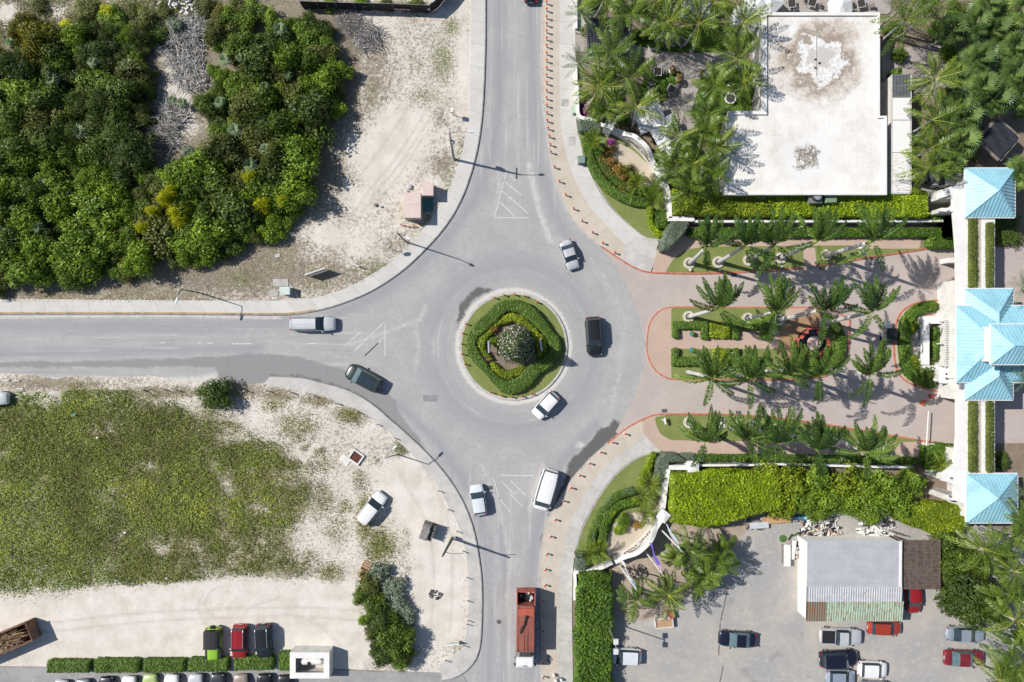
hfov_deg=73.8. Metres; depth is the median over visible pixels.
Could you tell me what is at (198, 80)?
bare shrub
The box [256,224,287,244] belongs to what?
thicket bush
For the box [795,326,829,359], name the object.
fountain
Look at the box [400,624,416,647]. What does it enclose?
clump tree
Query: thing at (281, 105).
thicket bush
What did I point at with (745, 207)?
hedge
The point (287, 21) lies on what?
thicket bush
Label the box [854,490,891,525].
belt tree
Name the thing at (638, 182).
areca palm
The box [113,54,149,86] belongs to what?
thicket bush
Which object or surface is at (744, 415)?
kerb
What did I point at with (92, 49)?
thicket bush
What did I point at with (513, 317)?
hedge
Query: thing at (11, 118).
thicket bush
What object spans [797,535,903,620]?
metal shed
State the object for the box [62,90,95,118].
thicket bush
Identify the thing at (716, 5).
coconut palm
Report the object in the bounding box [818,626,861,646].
pickup truck
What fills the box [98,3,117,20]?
flowering bush
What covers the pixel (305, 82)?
thicket bush
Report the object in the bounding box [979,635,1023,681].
coconut palm
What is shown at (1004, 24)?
fan palm
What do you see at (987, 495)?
pavilion
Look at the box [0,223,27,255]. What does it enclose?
thicket bush
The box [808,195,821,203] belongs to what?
cooling unit
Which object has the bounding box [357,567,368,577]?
timber pallet
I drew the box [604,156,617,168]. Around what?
shrub
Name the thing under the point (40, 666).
ground
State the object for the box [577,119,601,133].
hedge
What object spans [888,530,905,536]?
timber fence
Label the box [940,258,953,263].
gate stub
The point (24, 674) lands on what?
car park
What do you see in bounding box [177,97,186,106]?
thatch palm
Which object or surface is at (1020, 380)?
date palm
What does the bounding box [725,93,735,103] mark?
wicker chair
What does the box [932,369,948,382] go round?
stair roof
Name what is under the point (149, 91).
thicket bush
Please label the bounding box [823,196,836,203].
roof box
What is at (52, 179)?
thicket bush
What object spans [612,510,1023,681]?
car park
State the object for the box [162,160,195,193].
thicket bush
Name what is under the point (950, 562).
spreading tree
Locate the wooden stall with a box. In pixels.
[419,520,435,541]
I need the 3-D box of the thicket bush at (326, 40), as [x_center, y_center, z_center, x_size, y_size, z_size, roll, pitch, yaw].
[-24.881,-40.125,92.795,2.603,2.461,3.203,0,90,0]
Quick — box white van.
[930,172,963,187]
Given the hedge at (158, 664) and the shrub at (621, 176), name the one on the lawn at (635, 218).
the shrub at (621, 176)
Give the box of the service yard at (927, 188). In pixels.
[920,185,940,210]
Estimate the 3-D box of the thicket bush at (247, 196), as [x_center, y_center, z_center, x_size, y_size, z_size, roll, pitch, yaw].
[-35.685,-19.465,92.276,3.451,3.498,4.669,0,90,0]
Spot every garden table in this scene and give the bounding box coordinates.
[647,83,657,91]
[653,67,661,76]
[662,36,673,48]
[665,84,676,95]
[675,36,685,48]
[785,0,795,9]
[805,0,816,9]
[855,0,865,9]
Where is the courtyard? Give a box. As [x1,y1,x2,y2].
[995,247,1023,442]
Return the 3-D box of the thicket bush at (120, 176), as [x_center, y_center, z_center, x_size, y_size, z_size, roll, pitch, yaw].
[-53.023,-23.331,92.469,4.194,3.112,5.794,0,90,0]
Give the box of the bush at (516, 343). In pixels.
[497,324,536,364]
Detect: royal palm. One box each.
[674,345,741,405]
[679,404,727,466]
[686,271,749,331]
[687,212,736,271]
[714,210,779,272]
[716,344,775,409]
[720,402,784,470]
[745,271,799,342]
[746,204,804,277]
[748,405,812,467]
[758,334,825,389]
[777,274,857,347]
[779,205,846,270]
[780,341,850,403]
[789,411,845,476]
[823,273,900,337]
[824,202,908,271]
[829,338,903,406]
[829,414,899,480]
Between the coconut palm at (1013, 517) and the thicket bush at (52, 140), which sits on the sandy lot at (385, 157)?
the thicket bush at (52, 140)
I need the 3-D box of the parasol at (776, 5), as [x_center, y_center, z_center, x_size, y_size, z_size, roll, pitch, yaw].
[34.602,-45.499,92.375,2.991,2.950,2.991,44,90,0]
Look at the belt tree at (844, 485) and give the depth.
91.28 m
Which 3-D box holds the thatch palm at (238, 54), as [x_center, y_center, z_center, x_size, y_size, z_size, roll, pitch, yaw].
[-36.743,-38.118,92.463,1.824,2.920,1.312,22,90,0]
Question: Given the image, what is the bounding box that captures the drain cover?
[423,395,436,401]
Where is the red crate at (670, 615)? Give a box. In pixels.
[667,609,674,618]
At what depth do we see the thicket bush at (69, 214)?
92.35 m
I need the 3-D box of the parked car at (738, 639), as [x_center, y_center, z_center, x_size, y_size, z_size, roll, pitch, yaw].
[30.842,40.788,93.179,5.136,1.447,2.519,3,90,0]
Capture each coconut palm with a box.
[571,52,623,115]
[577,0,617,26]
[581,21,637,78]
[584,91,625,129]
[606,0,661,39]
[607,44,655,102]
[610,78,666,131]
[616,576,657,623]
[635,0,677,31]
[638,0,692,54]
[643,569,689,620]
[653,142,696,179]
[656,109,706,160]
[658,0,700,25]
[659,543,688,569]
[665,134,722,189]
[666,161,714,208]
[666,524,720,572]
[668,0,732,50]
[679,108,725,155]
[681,564,716,601]
[683,0,735,27]
[684,89,733,132]
[686,150,731,196]
[690,556,723,586]
[691,61,737,104]
[695,124,742,168]
[698,539,738,576]
[709,26,763,82]
[709,532,739,569]
[713,0,772,50]
[721,53,769,103]
[870,0,939,59]
[880,0,943,28]
[894,0,961,40]
[895,142,960,193]
[901,120,961,177]
[903,88,963,146]
[904,52,967,104]
[945,522,1017,578]
[973,644,1023,681]
[975,537,1023,602]
[975,562,1023,616]
[976,509,1023,557]
[978,615,1023,670]
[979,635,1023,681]
[983,589,1023,639]
[995,493,1023,547]
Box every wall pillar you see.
[601,118,616,137]
[649,166,666,182]
[652,504,670,523]
[684,460,698,471]
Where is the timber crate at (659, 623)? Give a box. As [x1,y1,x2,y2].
[654,616,673,628]
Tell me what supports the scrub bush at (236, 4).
on the sandy lot at (385, 157)
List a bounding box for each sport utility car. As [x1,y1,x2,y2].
[164,673,181,681]
[188,673,204,681]
[209,672,226,681]
[230,623,249,658]
[254,622,273,657]
[256,673,272,681]
[290,315,335,332]
[345,364,382,392]
[356,490,387,526]
[584,316,603,355]
[818,648,857,668]
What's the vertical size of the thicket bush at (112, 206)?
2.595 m
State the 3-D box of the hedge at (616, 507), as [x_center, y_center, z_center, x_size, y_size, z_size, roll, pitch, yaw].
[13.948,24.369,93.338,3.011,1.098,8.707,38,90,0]
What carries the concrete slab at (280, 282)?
on the sandy lot at (385, 157)
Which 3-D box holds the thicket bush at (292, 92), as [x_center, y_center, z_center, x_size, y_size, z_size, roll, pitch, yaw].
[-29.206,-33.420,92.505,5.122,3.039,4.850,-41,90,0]
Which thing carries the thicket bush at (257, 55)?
on the sandy lot at (385, 157)
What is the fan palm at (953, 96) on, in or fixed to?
on the garden ground at (915, 37)
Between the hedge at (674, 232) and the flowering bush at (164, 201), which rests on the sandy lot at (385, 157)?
the flowering bush at (164, 201)
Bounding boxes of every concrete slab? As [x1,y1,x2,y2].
[270,291,278,295]
[273,279,287,285]
[339,454,350,465]
[561,99,567,105]
[568,136,574,144]
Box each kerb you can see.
[0,0,485,314]
[0,309,314,313]
[270,376,482,680]
[460,292,566,399]
[540,424,631,681]
[541,0,622,261]
[601,245,926,273]
[608,413,932,443]
[646,306,850,379]
[893,299,937,391]
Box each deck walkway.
[575,35,630,51]
[621,44,751,143]
[776,0,890,14]
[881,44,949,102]
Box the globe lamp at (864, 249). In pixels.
[850,246,865,255]
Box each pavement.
[0,0,484,312]
[263,377,481,679]
[541,421,644,681]
[543,0,625,257]
[558,435,658,681]
[560,0,644,244]
[621,237,658,270]
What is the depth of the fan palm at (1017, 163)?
88.83 m
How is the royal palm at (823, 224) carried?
on the lawn at (734, 263)
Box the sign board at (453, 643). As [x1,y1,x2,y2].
[447,641,459,645]
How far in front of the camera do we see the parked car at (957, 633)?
92.95 m
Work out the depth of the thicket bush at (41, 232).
92.61 m
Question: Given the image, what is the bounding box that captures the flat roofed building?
[716,12,886,200]
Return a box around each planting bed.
[489,320,539,370]
[576,15,585,34]
[607,136,652,184]
[607,512,651,555]
[613,519,746,619]
[777,311,822,364]
[895,306,937,390]
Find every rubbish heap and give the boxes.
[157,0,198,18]
[428,589,442,599]
[740,512,772,529]
[795,542,798,558]
[799,515,842,540]
[856,515,895,538]
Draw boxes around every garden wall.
[573,571,576,599]
[574,560,612,573]
[575,0,576,29]
[575,62,577,84]
[575,85,603,128]
[658,178,671,218]
[659,469,670,509]
[667,216,693,222]
[668,464,687,469]
[692,220,942,223]
[699,462,912,467]
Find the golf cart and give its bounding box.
[880,323,896,342]
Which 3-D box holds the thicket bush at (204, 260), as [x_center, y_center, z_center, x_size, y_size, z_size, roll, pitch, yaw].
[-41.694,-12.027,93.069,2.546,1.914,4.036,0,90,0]
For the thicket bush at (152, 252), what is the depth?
91.80 m
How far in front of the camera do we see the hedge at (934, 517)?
91.19 m
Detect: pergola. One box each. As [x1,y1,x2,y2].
[584,15,629,62]
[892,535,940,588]
[936,319,949,366]
[979,118,1019,161]
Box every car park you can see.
[0,667,465,681]
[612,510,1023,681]
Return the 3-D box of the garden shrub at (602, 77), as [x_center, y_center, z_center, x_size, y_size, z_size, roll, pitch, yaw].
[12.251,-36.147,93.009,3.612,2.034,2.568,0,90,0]
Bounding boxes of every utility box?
[280,287,292,295]
[571,105,575,115]
[577,156,584,165]
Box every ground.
[0,246,727,671]
[572,415,1023,675]
[576,0,1023,247]
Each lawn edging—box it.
[574,450,660,557]
[578,134,658,240]
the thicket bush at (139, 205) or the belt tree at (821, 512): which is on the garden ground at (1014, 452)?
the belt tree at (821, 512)
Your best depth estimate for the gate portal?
89.50 m
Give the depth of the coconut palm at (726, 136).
86.48 m
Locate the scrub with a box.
[0,0,216,48]
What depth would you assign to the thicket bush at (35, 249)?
90.60 m
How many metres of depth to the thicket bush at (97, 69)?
92.04 m
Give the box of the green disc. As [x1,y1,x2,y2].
[779,535,786,541]
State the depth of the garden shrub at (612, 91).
92.64 m
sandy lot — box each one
[0,0,470,300]
[0,373,467,672]
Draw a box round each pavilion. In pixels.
[946,167,1015,217]
[947,473,1017,523]
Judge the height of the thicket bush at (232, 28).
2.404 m
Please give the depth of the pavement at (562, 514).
93.85 m
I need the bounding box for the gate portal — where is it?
[924,182,994,503]
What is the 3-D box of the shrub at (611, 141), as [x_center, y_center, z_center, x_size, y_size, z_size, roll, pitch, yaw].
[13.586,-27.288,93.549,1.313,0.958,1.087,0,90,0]
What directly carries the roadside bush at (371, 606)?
on the sandy lot at (145, 619)
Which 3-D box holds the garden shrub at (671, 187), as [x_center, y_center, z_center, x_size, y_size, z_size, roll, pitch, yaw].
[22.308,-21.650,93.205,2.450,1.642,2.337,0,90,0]
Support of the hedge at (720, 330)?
on the lawn at (678, 313)
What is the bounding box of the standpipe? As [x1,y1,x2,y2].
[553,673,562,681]
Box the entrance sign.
[916,324,928,364]
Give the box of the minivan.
[532,467,558,510]
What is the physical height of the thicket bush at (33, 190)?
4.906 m
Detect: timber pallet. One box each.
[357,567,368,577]
[360,560,371,570]
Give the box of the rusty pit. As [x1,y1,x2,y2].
[347,448,364,465]
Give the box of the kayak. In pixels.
[793,515,807,519]
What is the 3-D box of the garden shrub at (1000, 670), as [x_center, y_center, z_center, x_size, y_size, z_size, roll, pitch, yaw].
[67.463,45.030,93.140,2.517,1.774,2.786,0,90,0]
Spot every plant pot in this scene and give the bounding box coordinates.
[647,42,654,49]
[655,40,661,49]
[669,65,676,73]
[675,74,681,83]
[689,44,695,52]
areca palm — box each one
[575,540,604,566]
[581,127,606,155]
[588,540,612,563]
[626,170,648,196]
[633,484,657,509]
[635,501,658,528]
[638,470,662,496]
[641,173,664,197]
[643,184,667,214]
[931,451,952,477]
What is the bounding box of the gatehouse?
[935,288,1023,400]
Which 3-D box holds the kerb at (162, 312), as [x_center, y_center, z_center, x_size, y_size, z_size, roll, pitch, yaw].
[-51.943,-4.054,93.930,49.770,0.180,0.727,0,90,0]
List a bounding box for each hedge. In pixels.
[46,657,93,672]
[94,656,142,673]
[143,656,186,672]
[188,656,230,671]
[233,654,275,670]
[278,649,290,670]
[466,299,560,393]
[477,312,547,360]
[489,362,524,379]
[572,568,614,681]
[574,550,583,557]
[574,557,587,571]
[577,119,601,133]
[580,135,649,207]
[586,486,636,546]
[593,140,650,196]
[597,497,640,547]
[638,451,656,485]
[646,206,662,237]
[654,210,667,228]
[654,451,684,482]
[658,221,689,253]
[666,467,782,527]
[670,188,777,219]
[671,320,708,339]
[671,347,702,366]
[679,452,694,460]
[688,227,941,238]
[697,453,922,465]
[708,321,730,338]
[712,348,731,361]
[730,321,769,339]
[731,348,769,364]
[770,192,901,219]
[810,315,847,367]
[891,499,966,535]
[892,188,929,219]
[897,300,938,388]
[919,441,953,472]
[922,207,950,224]
[923,235,953,249]
[929,327,939,361]
[967,218,978,287]
[967,401,978,472]
[985,221,994,287]
[985,401,994,472]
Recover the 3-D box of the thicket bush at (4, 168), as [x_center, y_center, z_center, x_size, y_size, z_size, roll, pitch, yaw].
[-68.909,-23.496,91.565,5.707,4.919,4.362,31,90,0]
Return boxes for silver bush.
[165,15,183,34]
[181,145,194,157]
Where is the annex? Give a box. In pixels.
[880,74,911,194]
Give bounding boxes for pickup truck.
[0,391,9,404]
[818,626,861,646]
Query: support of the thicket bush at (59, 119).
on the sandy lot at (385, 157)
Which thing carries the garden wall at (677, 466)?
on the garden ground at (1014, 452)
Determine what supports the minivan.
on the road
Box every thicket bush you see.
[0,44,41,83]
[0,75,39,108]
[0,90,10,104]
[0,97,35,140]
[0,128,49,172]
[0,131,9,141]
[0,152,18,177]
[0,170,29,206]
[0,184,22,224]
[0,220,15,262]
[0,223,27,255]
[0,242,31,262]
[0,255,54,288]
[0,259,19,289]
[0,279,6,299]
[5,27,24,43]
[6,12,39,32]
[6,36,21,50]
[7,189,33,204]
[7,199,47,231]
[11,153,31,179]
[14,146,53,175]
[16,19,62,60]
[17,228,58,270]
[19,175,52,211]
[20,105,70,139]
[20,120,78,155]
[21,46,49,70]
[22,222,47,238]
[23,80,68,114]
[24,18,45,27]
[29,64,42,78]
[32,263,58,282]
[32,274,57,288]
[33,168,73,195]
[37,37,76,72]
[38,58,70,89]
[38,152,64,177]
[39,187,76,223]
[43,227,63,264]
[44,214,59,223]
[46,231,86,270]
[48,112,71,137]
[49,24,74,62]
[50,219,66,237]
[52,260,73,282]
[53,183,82,210]
[54,88,80,119]
[56,22,91,48]
[56,142,86,169]
[57,118,87,146]
[57,170,74,184]
[57,270,84,291]
[58,210,100,239]
[60,70,83,87]
[60,208,78,219]
[62,56,77,73]
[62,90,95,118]
[65,113,83,123]
[66,85,89,98]
[66,229,112,286]
[69,160,90,175]
[69,189,124,229]
[70,172,88,184]
[71,177,96,195]
[72,36,124,73]
[72,46,89,58]
[72,137,92,146]
[73,68,119,102]
[74,15,93,27]
[74,128,122,169]
[75,62,91,71]
[76,116,88,124]
[76,267,99,288]
[78,22,99,41]
[78,160,113,187]
[80,103,128,142]
[81,65,98,77]
[83,85,114,122]
[88,20,105,37]
[90,56,113,76]
[90,221,124,260]
[93,171,132,205]
[96,22,113,48]
[96,115,161,178]
[98,97,141,134]
[100,260,114,276]
[101,56,115,70]
[104,23,125,43]
[104,75,147,109]
[107,201,123,223]
[107,264,122,279]
[108,233,133,260]
[110,50,129,66]
[110,149,135,189]
[110,220,126,238]
[110,252,128,265]
[112,253,136,285]
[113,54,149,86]
[113,198,137,222]
[116,24,134,45]
[117,239,156,280]
[118,41,143,55]
[118,191,133,204]
[119,223,144,246]
[122,214,138,225]
[128,21,152,45]
[128,51,145,63]
[130,186,151,201]
[132,58,160,84]
[132,100,155,114]
[132,101,157,130]
[132,197,151,217]
[132,198,188,261]
[133,167,148,186]
[137,39,157,55]
[140,80,157,101]
[143,166,164,186]
[147,183,155,200]
[148,239,160,259]
[149,178,173,202]
[151,258,161,266]
[155,169,177,183]
[161,239,180,270]
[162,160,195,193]
[165,221,202,258]
[166,198,200,221]
[172,143,226,185]
[175,182,202,206]
[176,251,193,268]
[177,154,192,163]
[184,210,234,261]
[187,208,199,226]
[188,255,202,268]
[189,249,203,261]
[191,92,224,115]
[193,179,210,198]
[195,197,221,222]
[198,102,229,120]
[199,162,240,199]
[200,130,248,168]
[200,254,214,267]
[202,21,226,49]
[203,191,217,204]
[206,12,231,31]
[206,62,220,79]
[206,113,229,130]
[206,123,226,148]
[207,86,228,107]
[208,184,261,236]
[208,215,241,244]
[210,248,233,261]
[211,79,226,91]
[212,41,224,52]
[214,17,253,35]
[214,67,230,82]
[219,3,238,32]
[221,32,242,59]
[222,116,243,142]
[222,238,248,257]
[223,76,250,106]
[227,71,248,83]
[227,85,263,131]
[228,126,267,165]
[228,162,249,195]
[229,30,259,53]
[231,50,240,68]
[233,10,255,35]
[235,34,278,86]
[236,60,251,84]
[236,186,256,208]
[237,2,263,26]
[239,222,256,242]
[242,106,281,139]
[244,167,280,201]
[246,71,273,92]
[247,79,280,119]
[249,228,262,244]
[251,139,290,175]
[254,5,268,22]
[254,187,286,214]
[255,210,265,223]
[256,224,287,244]
[257,130,277,146]
[258,159,290,187]
[258,207,267,216]
[260,107,305,142]
[262,210,283,228]
[263,4,282,32]
[263,28,286,60]
[266,62,292,85]
[269,76,292,94]
[272,38,303,73]
[272,133,321,180]
[274,94,287,110]
[274,170,319,212]
[278,212,294,231]
[279,17,296,29]
[279,73,310,108]
[280,25,305,48]
[283,203,304,219]
[285,107,303,128]
[286,84,336,149]
[290,16,303,26]
[291,21,322,52]
[291,64,313,83]
[295,131,309,142]
[296,46,325,74]
[297,72,315,94]
[298,172,316,186]
[300,9,316,30]
[300,185,319,204]
[303,131,317,140]
[304,141,320,155]
[306,43,342,74]
[308,63,339,96]
[309,19,336,40]
[319,34,339,52]
[322,99,348,119]
[325,55,339,79]
[330,88,346,102]
[333,73,345,90]
[335,60,354,79]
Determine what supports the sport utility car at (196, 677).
on the car park at (24, 674)
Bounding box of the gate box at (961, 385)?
[959,383,963,388]
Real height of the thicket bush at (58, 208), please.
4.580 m
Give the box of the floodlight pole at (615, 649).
[609,627,617,654]
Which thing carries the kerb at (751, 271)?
on the driveway
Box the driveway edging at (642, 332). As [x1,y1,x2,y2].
[600,247,645,420]
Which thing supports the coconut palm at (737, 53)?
on the garden ground at (915, 37)
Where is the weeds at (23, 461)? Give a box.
[0,389,403,597]
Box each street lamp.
[175,289,202,302]
[385,445,398,458]
[397,232,410,243]
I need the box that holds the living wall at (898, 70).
[886,66,901,78]
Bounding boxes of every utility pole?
[442,536,462,556]
[448,128,473,160]
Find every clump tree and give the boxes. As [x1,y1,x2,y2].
[368,636,397,669]
[374,620,415,660]
[391,647,418,673]
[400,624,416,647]
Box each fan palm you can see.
[929,12,973,48]
[934,86,976,122]
[934,149,966,179]
[936,58,972,88]
[938,124,983,158]
[942,98,985,130]
[954,69,1003,106]
[956,4,994,43]
[957,39,998,76]
[966,0,1006,18]
[970,79,1018,117]
[971,14,1014,45]
[975,67,1005,97]
[994,0,1023,28]
[994,29,1023,62]
[996,57,1023,88]
[999,80,1023,116]
[1003,153,1023,191]
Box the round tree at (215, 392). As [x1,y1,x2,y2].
[195,376,236,412]
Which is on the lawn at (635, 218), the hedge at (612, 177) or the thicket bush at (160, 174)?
the hedge at (612, 177)
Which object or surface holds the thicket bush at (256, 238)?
on the sandy lot at (385, 157)
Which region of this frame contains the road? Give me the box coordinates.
[0,0,643,681]
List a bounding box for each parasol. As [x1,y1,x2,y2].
[632,98,664,133]
[650,113,684,150]
[666,139,680,153]
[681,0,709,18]
[729,5,758,33]
[744,0,768,16]
[765,0,784,11]
[827,0,852,11]
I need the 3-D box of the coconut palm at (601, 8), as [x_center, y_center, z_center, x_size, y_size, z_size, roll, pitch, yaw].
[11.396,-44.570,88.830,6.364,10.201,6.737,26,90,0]
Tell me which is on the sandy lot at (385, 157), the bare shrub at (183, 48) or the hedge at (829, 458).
the bare shrub at (183, 48)
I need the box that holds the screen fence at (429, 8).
[299,0,443,12]
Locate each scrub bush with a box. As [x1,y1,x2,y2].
[29,0,49,15]
[73,9,93,21]
[74,0,101,18]
[92,19,113,43]
[97,1,124,25]
[112,20,128,25]
[123,1,141,18]
[129,5,157,33]
[148,22,168,45]
[155,0,175,18]
[193,0,215,18]
[210,2,226,20]
[228,0,245,12]
[243,0,263,16]
[324,0,336,12]
[354,0,367,9]
[378,0,391,12]
[408,0,422,11]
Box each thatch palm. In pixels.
[4,37,13,46]
[29,220,45,233]
[36,178,48,187]
[44,72,62,86]
[71,123,86,139]
[87,56,97,67]
[121,58,132,68]
[167,95,175,103]
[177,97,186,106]
[214,96,227,107]
[217,52,232,66]
[226,122,242,137]
[235,53,243,61]
[241,157,257,170]
[259,143,270,154]
[260,82,269,90]
[272,21,287,36]
[282,70,292,79]
[529,353,536,360]
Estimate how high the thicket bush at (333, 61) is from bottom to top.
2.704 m
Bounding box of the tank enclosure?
[290,646,332,678]
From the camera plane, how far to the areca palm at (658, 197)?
91.49 m
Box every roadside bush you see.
[351,589,368,605]
[355,571,380,597]
[357,613,370,626]
[362,590,388,617]
[364,624,378,642]
[368,560,391,584]
[368,597,394,636]
[381,574,405,601]
[385,612,401,624]
[387,592,410,619]
[397,605,416,628]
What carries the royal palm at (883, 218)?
on the footpath at (662, 261)
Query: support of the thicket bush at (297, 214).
on the sandy lot at (385, 157)
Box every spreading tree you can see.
[928,530,962,552]
[933,544,973,586]
[933,591,990,632]
[935,567,999,617]
[957,546,988,578]
[971,575,1011,626]
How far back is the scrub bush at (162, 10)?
93.16 m
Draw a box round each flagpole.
[619,561,637,590]
[644,543,664,576]
[659,524,683,552]
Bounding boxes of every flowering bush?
[58,18,75,27]
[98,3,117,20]
[132,220,152,235]
[142,206,164,218]
[154,193,175,208]
[159,184,178,201]
[165,201,192,219]
[168,212,190,230]
[240,168,259,186]
[253,196,273,214]
[275,193,292,210]
[579,105,589,115]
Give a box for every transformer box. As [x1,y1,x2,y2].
[404,192,423,221]
[423,183,435,198]
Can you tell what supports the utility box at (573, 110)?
on the pavement at (624, 232)
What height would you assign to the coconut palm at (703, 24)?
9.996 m
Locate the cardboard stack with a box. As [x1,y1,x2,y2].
[762,516,790,523]
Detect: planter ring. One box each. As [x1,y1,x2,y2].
[683,257,694,268]
[683,311,694,321]
[683,417,694,427]
[712,256,723,267]
[742,313,751,319]
[743,254,754,265]
[774,314,784,325]
[775,252,786,263]
[820,249,831,260]
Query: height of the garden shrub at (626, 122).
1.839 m
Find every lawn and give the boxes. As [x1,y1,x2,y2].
[462,294,564,397]
[575,451,660,563]
[578,129,667,238]
[631,25,751,51]
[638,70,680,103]
[655,415,916,441]
[666,245,924,272]
[671,308,784,330]
[671,349,793,378]
[693,69,751,122]
[822,311,840,375]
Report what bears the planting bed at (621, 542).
on the lawn at (627, 476)
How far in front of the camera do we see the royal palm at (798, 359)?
80.76 m
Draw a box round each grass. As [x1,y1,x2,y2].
[26,0,458,299]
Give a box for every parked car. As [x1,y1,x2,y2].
[55,679,68,681]
[76,678,91,681]
[99,676,115,681]
[121,675,138,681]
[142,673,159,681]
[233,673,249,681]
[277,674,293,681]
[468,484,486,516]
[524,0,537,3]
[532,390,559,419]
[559,239,578,270]
[612,646,641,665]
[718,629,756,648]
[825,668,854,681]
[857,659,886,679]
[859,679,887,681]
[866,621,900,636]
[903,583,922,612]
[943,647,984,668]
[945,624,984,643]
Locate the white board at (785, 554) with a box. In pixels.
[781,544,790,565]
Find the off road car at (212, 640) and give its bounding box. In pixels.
[203,625,222,659]
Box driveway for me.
[604,248,954,442]
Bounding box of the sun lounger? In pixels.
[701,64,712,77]
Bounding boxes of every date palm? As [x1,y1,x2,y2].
[561,42,596,79]
[566,0,600,32]
[1008,270,1023,304]
[1009,473,1023,509]
[1012,365,1023,391]
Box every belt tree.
[752,459,782,486]
[767,487,794,520]
[777,502,799,520]
[779,460,808,499]
[790,483,819,519]
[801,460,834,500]
[808,504,832,523]
[814,487,849,513]
[829,459,870,498]
[836,492,869,521]
[847,468,883,505]
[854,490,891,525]
[872,468,913,501]
[883,486,918,519]
[896,464,928,497]
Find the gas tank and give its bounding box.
[299,658,323,664]
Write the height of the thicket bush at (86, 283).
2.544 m
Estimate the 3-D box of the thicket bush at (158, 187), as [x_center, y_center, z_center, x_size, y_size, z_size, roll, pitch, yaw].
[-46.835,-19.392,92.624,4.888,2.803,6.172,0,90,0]
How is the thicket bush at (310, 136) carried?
on the sandy lot at (385, 157)
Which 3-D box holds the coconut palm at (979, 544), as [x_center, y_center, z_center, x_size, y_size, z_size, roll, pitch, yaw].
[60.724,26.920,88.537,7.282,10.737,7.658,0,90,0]
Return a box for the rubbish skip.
[0,617,41,655]
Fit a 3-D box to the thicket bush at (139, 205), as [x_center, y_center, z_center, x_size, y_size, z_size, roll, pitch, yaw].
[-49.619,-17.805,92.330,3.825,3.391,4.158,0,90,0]
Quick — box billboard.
[305,268,327,276]
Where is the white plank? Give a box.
[790,540,796,559]
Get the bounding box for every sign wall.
[611,127,656,170]
[613,517,661,563]
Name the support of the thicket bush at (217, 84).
on the sandy lot at (385, 157)
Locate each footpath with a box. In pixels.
[643,415,928,457]
[646,307,848,378]
[653,236,920,272]
[804,248,815,267]
[851,239,919,248]
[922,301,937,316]
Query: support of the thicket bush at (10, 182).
on the sandy lot at (385, 157)
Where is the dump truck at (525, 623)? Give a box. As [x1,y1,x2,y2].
[514,587,535,667]
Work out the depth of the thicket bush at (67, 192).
91.27 m
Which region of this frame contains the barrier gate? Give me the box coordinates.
[923,411,932,444]
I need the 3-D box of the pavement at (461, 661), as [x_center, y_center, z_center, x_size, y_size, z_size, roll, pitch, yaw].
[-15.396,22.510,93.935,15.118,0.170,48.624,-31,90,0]
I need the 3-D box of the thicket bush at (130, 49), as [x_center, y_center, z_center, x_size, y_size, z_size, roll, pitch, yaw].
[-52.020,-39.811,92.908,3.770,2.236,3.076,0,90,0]
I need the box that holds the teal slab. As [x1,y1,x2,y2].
[423,196,432,210]
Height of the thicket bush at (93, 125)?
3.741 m
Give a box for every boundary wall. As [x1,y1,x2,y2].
[917,316,942,323]
[921,365,942,369]
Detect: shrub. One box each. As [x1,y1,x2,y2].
[142,136,168,162]
[145,120,183,151]
[150,90,194,135]
[155,21,204,73]
[164,50,212,95]
[169,18,197,43]
[174,9,209,46]
[331,7,363,38]
[346,14,385,56]
[488,323,499,334]
[488,336,498,346]
[579,25,586,36]
[579,91,589,103]
[582,0,597,15]
[587,104,605,117]
[592,68,612,83]
[604,87,620,99]
[604,144,616,156]
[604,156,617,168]
[606,138,615,145]
[608,0,625,14]
[611,58,624,69]
[611,162,623,172]
[613,524,626,534]
[614,111,631,126]
[615,171,627,181]
[615,510,630,528]
[618,163,634,178]
[626,564,647,580]
[628,171,639,182]
[630,520,642,530]
[632,0,647,18]
[636,28,651,41]
[655,0,671,21]
[668,176,682,189]
[713,63,721,76]
[717,0,732,16]
[743,85,754,96]
[881,21,903,39]
[891,47,908,65]
[909,320,919,334]
[910,354,918,364]
[912,356,935,382]
[926,21,938,42]
[934,86,953,102]
[934,128,952,150]
[939,45,959,64]
[944,0,960,15]
[958,0,971,14]
[967,150,979,162]
[983,44,1002,67]
[989,560,1005,578]
[990,545,1015,561]
[994,663,1012,678]
[995,212,1023,248]
[995,450,1010,471]
[1001,25,1020,37]
[1007,583,1023,603]
[1009,624,1023,644]
[1011,668,1023,681]
[1014,104,1023,119]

